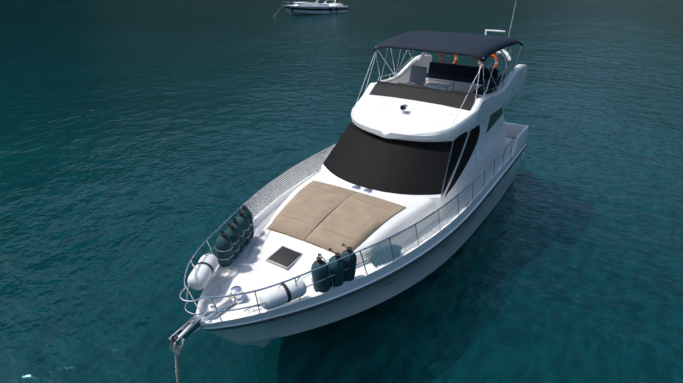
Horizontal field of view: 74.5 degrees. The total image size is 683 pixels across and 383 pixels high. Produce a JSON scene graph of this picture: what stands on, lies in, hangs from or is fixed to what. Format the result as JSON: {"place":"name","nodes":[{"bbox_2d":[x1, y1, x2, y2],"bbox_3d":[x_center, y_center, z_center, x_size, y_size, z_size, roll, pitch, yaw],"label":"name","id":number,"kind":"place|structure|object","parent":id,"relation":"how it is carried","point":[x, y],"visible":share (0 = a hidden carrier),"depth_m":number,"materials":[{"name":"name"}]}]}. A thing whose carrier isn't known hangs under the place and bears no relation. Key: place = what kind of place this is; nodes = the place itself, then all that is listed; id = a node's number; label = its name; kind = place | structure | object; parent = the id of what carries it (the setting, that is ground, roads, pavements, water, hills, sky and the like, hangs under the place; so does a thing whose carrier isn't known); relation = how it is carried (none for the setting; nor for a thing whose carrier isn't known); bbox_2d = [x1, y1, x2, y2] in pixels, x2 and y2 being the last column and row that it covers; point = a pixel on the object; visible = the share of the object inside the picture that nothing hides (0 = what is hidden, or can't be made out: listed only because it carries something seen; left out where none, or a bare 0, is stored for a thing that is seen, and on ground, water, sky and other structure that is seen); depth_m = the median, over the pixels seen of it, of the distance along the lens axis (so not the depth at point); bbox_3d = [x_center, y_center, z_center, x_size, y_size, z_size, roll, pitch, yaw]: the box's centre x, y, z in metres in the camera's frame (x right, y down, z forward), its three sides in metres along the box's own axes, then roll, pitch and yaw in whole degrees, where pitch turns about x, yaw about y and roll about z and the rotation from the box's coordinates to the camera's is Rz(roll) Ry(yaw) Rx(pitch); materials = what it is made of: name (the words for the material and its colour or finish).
{"place":"outdoors","nodes":[
{"label":"outdoors","id":0,"kind":"place"},
{"bbox_2d":[0,0,682,382],"bbox_3d":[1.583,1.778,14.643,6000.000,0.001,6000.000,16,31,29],"label":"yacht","id":1,"kind":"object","parent":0,"point":[148,148],"depth_m":18.72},
{"bbox_2d":[174,343,179,382],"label":"chain drop","id":2,"kind":"object","parent":1,"relation":"in","point":[177,367],"visible":0.69,"depth_m":7.85,"materials":[{"name":"silver metal"}]},
{"bbox_2d":[174,342,178,382],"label":"chain links","id":3,"kind":"object","parent":2,"relation":"attached to","point":[175,367],"visible":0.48,"depth_m":7.86,"materials":[{"name":"silver metal"}]},
{"bbox_2d":[278,0,347,14],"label":"cruiser","id":4,"kind":"object","parent":1,"relation":"on","point":[313,8],"visible":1,"depth_m":80.48,"materials":[{"name":"grey"}]},
{"bbox_2d":[196,141,526,346],"bbox_3d":[1.413,0.935,14.271,5.154,3.160,14.900,16,31,29],"label":"yacht hull","id":5,"kind":"object","parent":1,"relation":"on","point":[364,291],"visible":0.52,"depth_m":10.28,"materials":[{"name":"white plastic"}]},
{"bbox_2d":[169,315,197,342],"bbox_3d":[-2.759,2.397,7.875,0.013,0.130,0.620,16,39,29],"label":"roller cheek","id":6,"kind":"object","parent":5,"relation":"attached to","point":[183,327],"visible":0.62,"depth_m":7.84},
{"bbox_2d":[175,317,203,346],"bbox_3d":[-2.631,2.434,7.802,0.013,0.130,0.620,16,39,29],"label":"roller cheek","id":7,"kind":"object","parent":5,"relation":"attached to","point":[192,329],"visible":1,"depth_m":7.80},
{"bbox_2d":[178,308,208,336],"bbox_3d":[-2.608,2.323,7.943,0.043,0.050,0.700,16,41,29],"label":"anchor shank","id":8,"kind":"object","parent":5,"relation":"on","point":[192,324],"visible":0.79,"depth_m":7.91,"materials":[{"name":"silver metal"}]},
{"bbox_2d":[169,335,185,355],"bbox_3d":[-2.825,2.631,7.722,0.282,0.300,0.035,16,-1,29],"label":"anchor","id":9,"kind":"object","parent":8,"relation":"attached to","point":[178,350],"visible":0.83,"depth_m":7.67,"materials":[{"name":"silver metal"}]},
{"bbox_2d":[190,299,235,335],"bbox_3d":[-2.366,2.269,8.340,0.174,0.026,1.250,16,29,29],"label":"chain plate","id":10,"kind":"object","parent":5,"relation":"on","point":[225,306],"visible":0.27,"depth_m":8.33,"materials":[{"name":"silver metal"}]},
{"bbox_2d":[216,232,232,266],"bbox_3d":[-2.525,1.252,9.682,0.366,0.885,0.346,11,31,7],"label":"fender","id":11,"kind":"object","parent":5,"relation":"on","point":[224,242],"visible":0.88,"depth_m":9.54,"materials":[{"name":"teal rubber"}]},
{"bbox_2d":[214,265,236,289],"bbox_3d":[-2.576,1.770,9.418,0.570,0.140,0.916,10,28,18],"label":"mooring coil","id":12,"kind":"object","parent":5,"relation":"on","point":[226,277],"visible":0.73,"depth_m":9.51,"materials":[{"name":"white"}]},
{"bbox_2d":[224,224,239,259],"bbox_3d":[-2.443,1.115,9.979,0.363,0.884,0.341,14,26,13],"label":"fender","id":13,"kind":"object","parent":5,"relation":"on","point":[232,233],"visible":0.67,"depth_m":9.82,"materials":[{"name":"teal rubber"}]},
{"bbox_2d":[228,218,243,252],"bbox_3d":[-2.394,1.008,10.216,0.360,0.883,0.334,17,31,21],"label":"fender","id":14,"kind":"object","parent":5,"relation":"on","point":[238,226],"visible":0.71,"depth_m":10.07,"materials":[{"name":"teal rubber"}]},
{"bbox_2d":[229,286,245,303],"bbox_3d":[-2.042,1.987,8.764,0.347,0.240,0.320,16,31,29],"label":"anchor windlass","id":15,"kind":"object","parent":5,"relation":"on","point":[238,299],"visible":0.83,"depth_m":8.70,"materials":[{"name":"silver metal"}]},
{"bbox_2d":[236,211,249,245],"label":"fender","id":16,"kind":"object","parent":5,"relation":"on","point":[243,220],"visible":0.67,"depth_m":10.35,"materials":[{"name":"teal rubber"}]},
{"bbox_2d":[238,205,253,238],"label":"fender","id":17,"kind":"object","parent":5,"relation":"on","point":[247,213],"visible":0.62,"depth_m":10.67,"materials":[{"name":"teal rubber"}]},
{"bbox_2d":[246,146,333,217],"bbox_3d":[-0.354,-1.106,14.853,0.439,0.997,9.379,14,30,25],"label":"net","id":18,"kind":"object","parent":5,"relation":"on","point":[287,182],"visible":0.42,"depth_m":13.01,"materials":[{"name":"white fabric"}]},
{"bbox_2d":[247,145,334,202],"bbox_3d":[-0.344,-1.374,14.744,0.386,0.388,9.126,14,30,25],"label":"net rope","id":19,"kind":"object","parent":18,"relation":"attached to","point":[287,171],"visible":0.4,"depth_m":12.91,"materials":[{"name":"white fabric"}]},
{"bbox_2d":[311,257,329,291],"bbox_3d":[-0.410,1.666,8.907,0.351,0.880,0.360,-12,32,-13],"label":"fender","id":20,"kind":"object","parent":5,"relation":"on","point":[319,275],"visible":0.79,"depth_m":8.76,"materials":[{"name":"teal rubber"}]},
{"bbox_2d":[328,253,344,286],"bbox_3d":[-0.110,1.599,9.073,0.339,0.885,0.364,-25,43,-39],"label":"fender","id":21,"kind":"object","parent":5,"relation":"on","point":[337,268],"visible":0.75,"depth_m":8.90,"materials":[{"name":"teal rubber"}]},
{"bbox_2d":[247,170,436,284],"bbox_3d":[-0.368,0.907,11.142,3.919,0.746,5.500,16,31,29],"label":"coachroof","id":22,"kind":"object","parent":5,"relation":"on","point":[415,210],"visible":0.42,"depth_m":10.53,"materials":[{"name":"white plastic"}]},
{"bbox_2d":[266,246,302,269],"bbox_3d":[-1.260,1.466,10.002,0.629,0.050,0.600,16,35,29],"label":"hatch frame","id":23,"kind":"object","parent":22,"relation":"on","point":[282,266],"visible":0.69,"depth_m":9.83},
{"bbox_2d":[268,246,300,266],"bbox_3d":[-1.260,1.444,9.991,0.543,0.030,0.520,16,35,29],"label":"hatch lens","id":24,"kind":"object","parent":23,"relation":"in","point":[284,256],"visible":0.98,"depth_m":9.96,"materials":[{"name":"grey glass"}]},
{"bbox_2d":[266,180,355,240],"bbox_3d":[-0.840,0.413,11.577,1.432,0.412,2.380,16,31,29],"label":"sunpad","id":25,"kind":"object","parent":22,"relation":"on","point":[313,206],"visible":0.96,"depth_m":11.30,"materials":[{"name":"beige fabric"}]},
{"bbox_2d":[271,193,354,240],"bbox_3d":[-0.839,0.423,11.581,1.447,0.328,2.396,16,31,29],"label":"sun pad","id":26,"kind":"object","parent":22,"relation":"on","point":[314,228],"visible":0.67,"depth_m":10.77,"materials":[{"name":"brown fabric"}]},
{"bbox_2d":[304,192,404,254],"bbox_3d":[0.384,0.762,10.874,1.432,0.426,2.380,16,31,29],"label":"sunpad","id":27,"kind":"object","parent":22,"relation":"on","point":[359,221],"visible":0.98,"depth_m":10.70,"materials":[{"name":"beige fabric"}]},
{"bbox_2d":[304,207,405,252],"bbox_3d":[0.383,0.774,10.881,1.447,0.353,2.396,16,31,29],"label":"sunpad piping","id":28,"kind":"object","parent":22,"relation":"on","point":[365,238],"visible":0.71,"depth_m":10.35,"materials":[{"name":"brown fabric"}]},
{"bbox_2d":[340,247,356,281],"bbox_3d":[0.127,1.516,9.264,0.342,0.884,0.364,-20,38,-36],"label":"fender","id":29,"kind":"object","parent":5,"relation":"on","point":[350,264],"visible":0.6,"depth_m":9.09,"materials":[{"name":"teal rubber"}]},
{"bbox_2d":[185,140,512,321],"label":"railing posts","id":30,"kind":"object","parent":5,"relation":"on","point":[360,251],"visible":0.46,"depth_m":9.56,"materials":[{"name":"silver metal"}]},
{"bbox_2d":[184,208,383,314],"bbox_3d":[-1.655,1.477,9.180,3.770,0.200,3.675,16,31,29],"label":"rail","id":31,"kind":"object","parent":30,"relation":"attached to","point":[256,304],"visible":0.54,"depth_m":8.00,"materials":[{"name":"silver metal"}]},
{"bbox_2d":[187,254,217,289],"bbox_3d":[-2.759,1.592,8.971,0.416,0.368,0.928,3,25,6],"label":"white fender","id":32,"kind":"object","parent":31,"relation":"on","point":[199,277],"visible":0.96,"depth_m":8.74,"materials":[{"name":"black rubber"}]},
{"bbox_2d":[258,278,305,309],"bbox_3d":[-1.095,1.905,8.395,0.920,0.368,0.413,-17,31,-33],"label":"white fender","id":33,"kind":"object","parent":31,"relation":"on","point":[282,294],"visible":0.98,"depth_m":8.23,"materials":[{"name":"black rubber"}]},
{"bbox_2d":[179,139,512,301],"bbox_3d":[0.715,-0.317,12.415,4.896,0.569,12.586,16,31,29],"label":"top rail","id":34,"kind":"object","parent":30,"relation":"on","point":[192,257],"visible":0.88,"depth_m":9.14,"materials":[{"name":"silver metal"}]},
{"bbox_2d":[215,218,330,283],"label":"fender baskets","id":35,"kind":"object","parent":34,"relation":"attached to","point":[243,242],"visible":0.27,"depth_m":9.86,"materials":[{"name":"silver metal"}]},
{"bbox_2d":[216,206,351,262],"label":"fender ropes","id":36,"kind":"object","parent":34,"relation":"attached to","point":[228,225],"visible":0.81,"depth_m":9.45,"materials":[{"name":"black fabric"}]},
{"bbox_2d":[203,137,514,319],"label":"deck","id":37,"kind":"structure","parent":5,"relation":"on","point":[248,277],"depth_m":9.47,"materials":[{"name":"white plastic"}]},
{"bbox_2d":[191,296,234,322],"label":"chain deck","id":38,"kind":"structure","parent":37,"relation":"on","point":[219,306],"depth_m":8.40,"materials":[{"name":"silver metal"}]},
{"bbox_2d":[370,244,401,265],"bbox_3d":[1.035,1.421,10.157,0.893,0.330,0.370,-22,34,-36],"label":"fender loose","id":39,"kind":"object","parent":5,"relation":"on","point":[372,261],"visible":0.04,"depth_m":9.96,"materials":[{"name":"teal rubber"}]},
{"bbox_2d":[384,278,394,285],"bbox_3d":[1.108,2.074,10.337,0.342,0.126,0.030,-24,23,-38],"label":"porthole","id":40,"kind":"object","parent":5,"relation":"attached to","point":[389,281],"visible":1,"depth_m":10.32,"materials":[{"name":"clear glass"}]},
{"bbox_2d":[320,107,506,218],"bbox_3d":[2.560,-1.622,14.979,4.239,1.980,7.250,16,31,29],"label":"saloon","id":41,"kind":"object","parent":5,"relation":"on","point":[359,156],"visible":0.46,"depth_m":12.63,"materials":[{"name":"black"}]},
{"bbox_2d":[351,54,526,140],"bbox_3d":[3.264,-3.439,15.289,4.123,1.120,7.542,16,31,29],"label":"flybridge","id":42,"kind":"object","parent":41,"relation":"on","point":[427,115],"visible":0.79,"depth_m":13.53,"materials":[{"name":"white plastic"}]},
{"bbox_2d":[400,105,407,110],"bbox_3d":[1.845,-2.485,13.291,0.180,0.170,0.180,16,21,29],"label":"searchlight","id":43,"kind":"object","parent":42,"relation":"on","point":[403,107],"visible":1,"depth_m":13.23,"materials":[{"name":"silver metal"}]},
{"bbox_2d":[398,83,427,87],"bbox_3d":[2.324,-3.390,14.685,0.976,0.180,0.350,16,11,29],"label":"helm console","id":44,"kind":"object","parent":42,"relation":"on","point":[412,85],"visible":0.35,"depth_m":14.51,"materials":[{"name":"black plastic"}]},
{"bbox_2d":[377,81,477,97],"bbox_3d":[2.644,-3.153,14.349,3.429,0.320,0.080,16,31,29],"label":"fly screen lip","id":45,"kind":"object","parent":42,"relation":"on","point":[459,93],"visible":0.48,"depth_m":14.14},
{"bbox_2d":[422,79,454,91],"bbox_3d":[3.240,-3.338,15.186,0.918,0.693,0.626,16,31,29],"label":"seat frame","id":46,"kind":"object","parent":42,"relation":"on","point":[440,85],"visible":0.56,"depth_m":15.05,"materials":[{"name":"silver metal"}]},
{"bbox_2d":[378,58,512,96],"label":"fly handrails","id":47,"kind":"object","parent":42,"relation":"on","point":[483,93],"visible":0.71,"depth_m":15.36,"materials":[{"name":"silver metal"}]},
{"bbox_2d":[375,42,522,95],"bbox_3d":[3.542,-4.439,15.269,4.042,1.541,3.594,16,31,29],"label":"bimini frame","id":48,"kind":"object","parent":42,"relation":"on","point":[498,87],"visible":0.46,"depth_m":14.91,"materials":[{"name":"silver metal"}]},
{"bbox_2d":[354,53,482,124],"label":"bimini straps","id":49,"kind":"object","parent":48,"relation":"attached to","point":[462,104],"visible":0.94,"depth_m":13.03,"materials":[{"name":"white fabric"}]},
{"bbox_2d":[373,30,523,62],"bbox_3d":[3.542,-4.978,14.995,4.123,0.389,3.670,16,31,29],"label":"bimini canvas","id":50,"kind":"object","parent":48,"relation":"on","point":[479,46],"visible":1,"depth_m":14.10,"materials":[{"name":"blue fabric"}]},
{"bbox_2d":[424,77,481,92],"bbox_3d":[4.400,-4.008,16.875,2.712,0.360,0.550,16,31,29],"label":"settee base","id":51,"kind":"object","parent":42,"relation":"on","point":[462,86],"visible":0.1,"depth_m":16.61,"materials":[{"name":"white plastic"}]},
{"bbox_2d":[426,72,492,84],"bbox_3d":[4.400,-4.213,16.771,2.669,0.110,0.550,16,31,29],"label":"seat cushion","id":52,"kind":"object","parent":51,"relation":"on","point":[452,78],"visible":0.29,"depth_m":16.69,"materials":[{"name":"black leather"}]},
{"bbox_2d":[428,62,499,79],"bbox_3d":[4.546,-4.521,16.869,2.669,0.420,0.130,16,19,29],"label":"seat backrest","id":53,"kind":"object","parent":51,"relation":"on","point":[455,69],"visible":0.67,"depth_m":16.82,"materials":[{"name":"blue fabric"}]},
{"bbox_2d":[418,51,507,69],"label":"radar arch","id":54,"kind":"structure","parent":42,"relation":"on","point":[502,55],"depth_m":15.95,"materials":[{"name":"white plastic"}]},
{"bbox_2d":[439,53,457,63],"bbox_3d":[4.112,-5.119,17.318,0.749,0.690,0.084,16,21,29],"label":"life ring","id":55,"kind":"object","parent":54,"relation":"attached to","point":[442,54],"visible":0.5,"depth_m":17.29,"materials":[{"name":"orange plastic"}]},
{"bbox_2d":[478,54,497,68],"bbox_3d":[5.409,-4.742,16.576,0.749,0.690,0.084,16,21,29],"label":"life ring","id":56,"kind":"object","parent":54,"relation":"attached to","point":[494,57],"visible":0.25,"depth_m":16.42,"materials":[{"name":"orange plastic"}]},
{"bbox_2d":[486,29,504,31],"bbox_3d":[5.661,-5.892,16.478,0.673,0.050,0.100,16,31,29],"label":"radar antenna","id":57,"kind":"object","parent":54,"relation":"on","point":[495,30],"visible":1,"depth_m":16.43,"materials":[{"name":"white plastic"}]},
{"bbox_2d":[499,49,510,60],"bbox_3d":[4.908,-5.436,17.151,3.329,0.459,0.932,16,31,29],"label":"life ring","id":58,"kind":"object","parent":54,"relation":"attached to","point":[505,53],"visible":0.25,"depth_m":16.31,"materials":[{"name":"white plastic"}]},
{"bbox_3d":[5.011,-3.320,15.519,0.542,0.360,1.500,16,31,29],"label":"settee","id":59,"kind":"object","parent":42,"relation":"on","visible":0},
{"bbox_2d":[486,74,504,93],"bbox_3d":[5.230,-3.649,15.195,0.135,0.403,1.500,26,35,23],"label":"seat backrest","id":60,"kind":"object","parent":59,"relation":"on","point":[491,85],"visible":0.65,"depth_m":14.80,"materials":[{"name":"blue fabric"}]},
{"bbox_2d":[442,132,467,194],"bbox_3d":[3.188,-0.884,12.774,0.161,1.120,2.450,13,30,24],"label":"side cover","id":61,"kind":"object","parent":41,"relation":"attached to","point":[458,144],"visible":0.88,"depth_m":12.72,"materials":[{"name":"black"}]},
{"bbox_2d":[444,125,479,197],"bbox_3d":[3.606,-1.036,13.249,0.169,1.200,3.464,14,30,25],"label":"side cover","id":62,"kind":"object","parent":41,"relation":"attached to","point":[471,143],"visible":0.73,"depth_m":13.55,"materials":[{"name":"black"}]},
{"bbox_2d":[486,107,502,132],"bbox_3d":[5.322,-2.610,15.689,0.130,0.600,2.152,16,31,28],"label":"aft window","id":63,"kind":"structure","parent":41,"relation":"on","point":[495,116],"depth_m":15.70,"materials":[{"name":"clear glass"}]},
{"bbox_2d":[372,143,510,267],"bbox_3d":[3.530,-0.030,12.742,0.408,0.987,9.175,19,32,32],"label":"safety netting","id":64,"kind":"object","parent":5,"relation":"on","point":[450,208],"visible":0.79,"depth_m":10.93,"materials":[{"name":"white fabric"}]},
{"bbox_2d":[370,141,511,247],"bbox_3d":[3.478,-0.265,12.558,0.386,0.388,9.126,19,32,32],"label":"net rope","id":65,"kind":"object","parent":64,"relation":"attached to","point":[437,211],"visible":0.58,"depth_m":10.75,"materials":[{"name":"white fabric"}]},
{"bbox_2d":[505,122,527,136],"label":"stern wall","id":66,"kind":"structure","parent":5,"relation":"on","point":[513,130],"depth_m":18.29,"materials":[{"name":"white plastic"}]},
{"bbox_2d":[509,127,528,156],"bbox_3d":[6.797,-1.874,17.233,0.170,0.690,2.502,16,31,28],"label":"bulwark","id":67,"kind":"object","parent":5,"relation":"on","point":[520,139],"visible":0.9,"depth_m":16.96,"materials":[{"name":"white plastic"}]},
{"bbox_2d":[406,81,423,85],"bbox_3d":[2.510,-3.677,15.472,0.564,0.100,0.480,16,31,29],"label":"helm seat cushion","id":68,"kind":"object","parent":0,"point":[418,83],"visible":0.31,"depth_m":15.42,"materials":[{"name":"grey leather"}]},
{"bbox_2d":[409,65,426,82],"bbox_3d":[2.655,-4.048,15.539,0.586,0.550,0.100,16,21,29],"label":"seat","id":69,"kind":"object","parent":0,"point":[418,73],"visible":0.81,"depth_m":15.48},
{"bbox_2d":[424,82,451,89],"bbox_3d":[3.240,-3.537,15.084,0.803,0.070,0.520,16,31,29],"label":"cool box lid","id":70,"kind":"object","parent":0,"point":[429,85],"visible":0.81,"depth_m":14.97,"materials":[{"name":"white plastic"}]},
{"bbox_2d":[473,82,496,94],"bbox_3d":[5.011,-3.525,15.415,0.542,0.110,1.500,16,31,29],"label":"seat","id":71,"kind":"object","parent":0,"point":[480,90],"visible":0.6,"depth_m":15.10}
]}

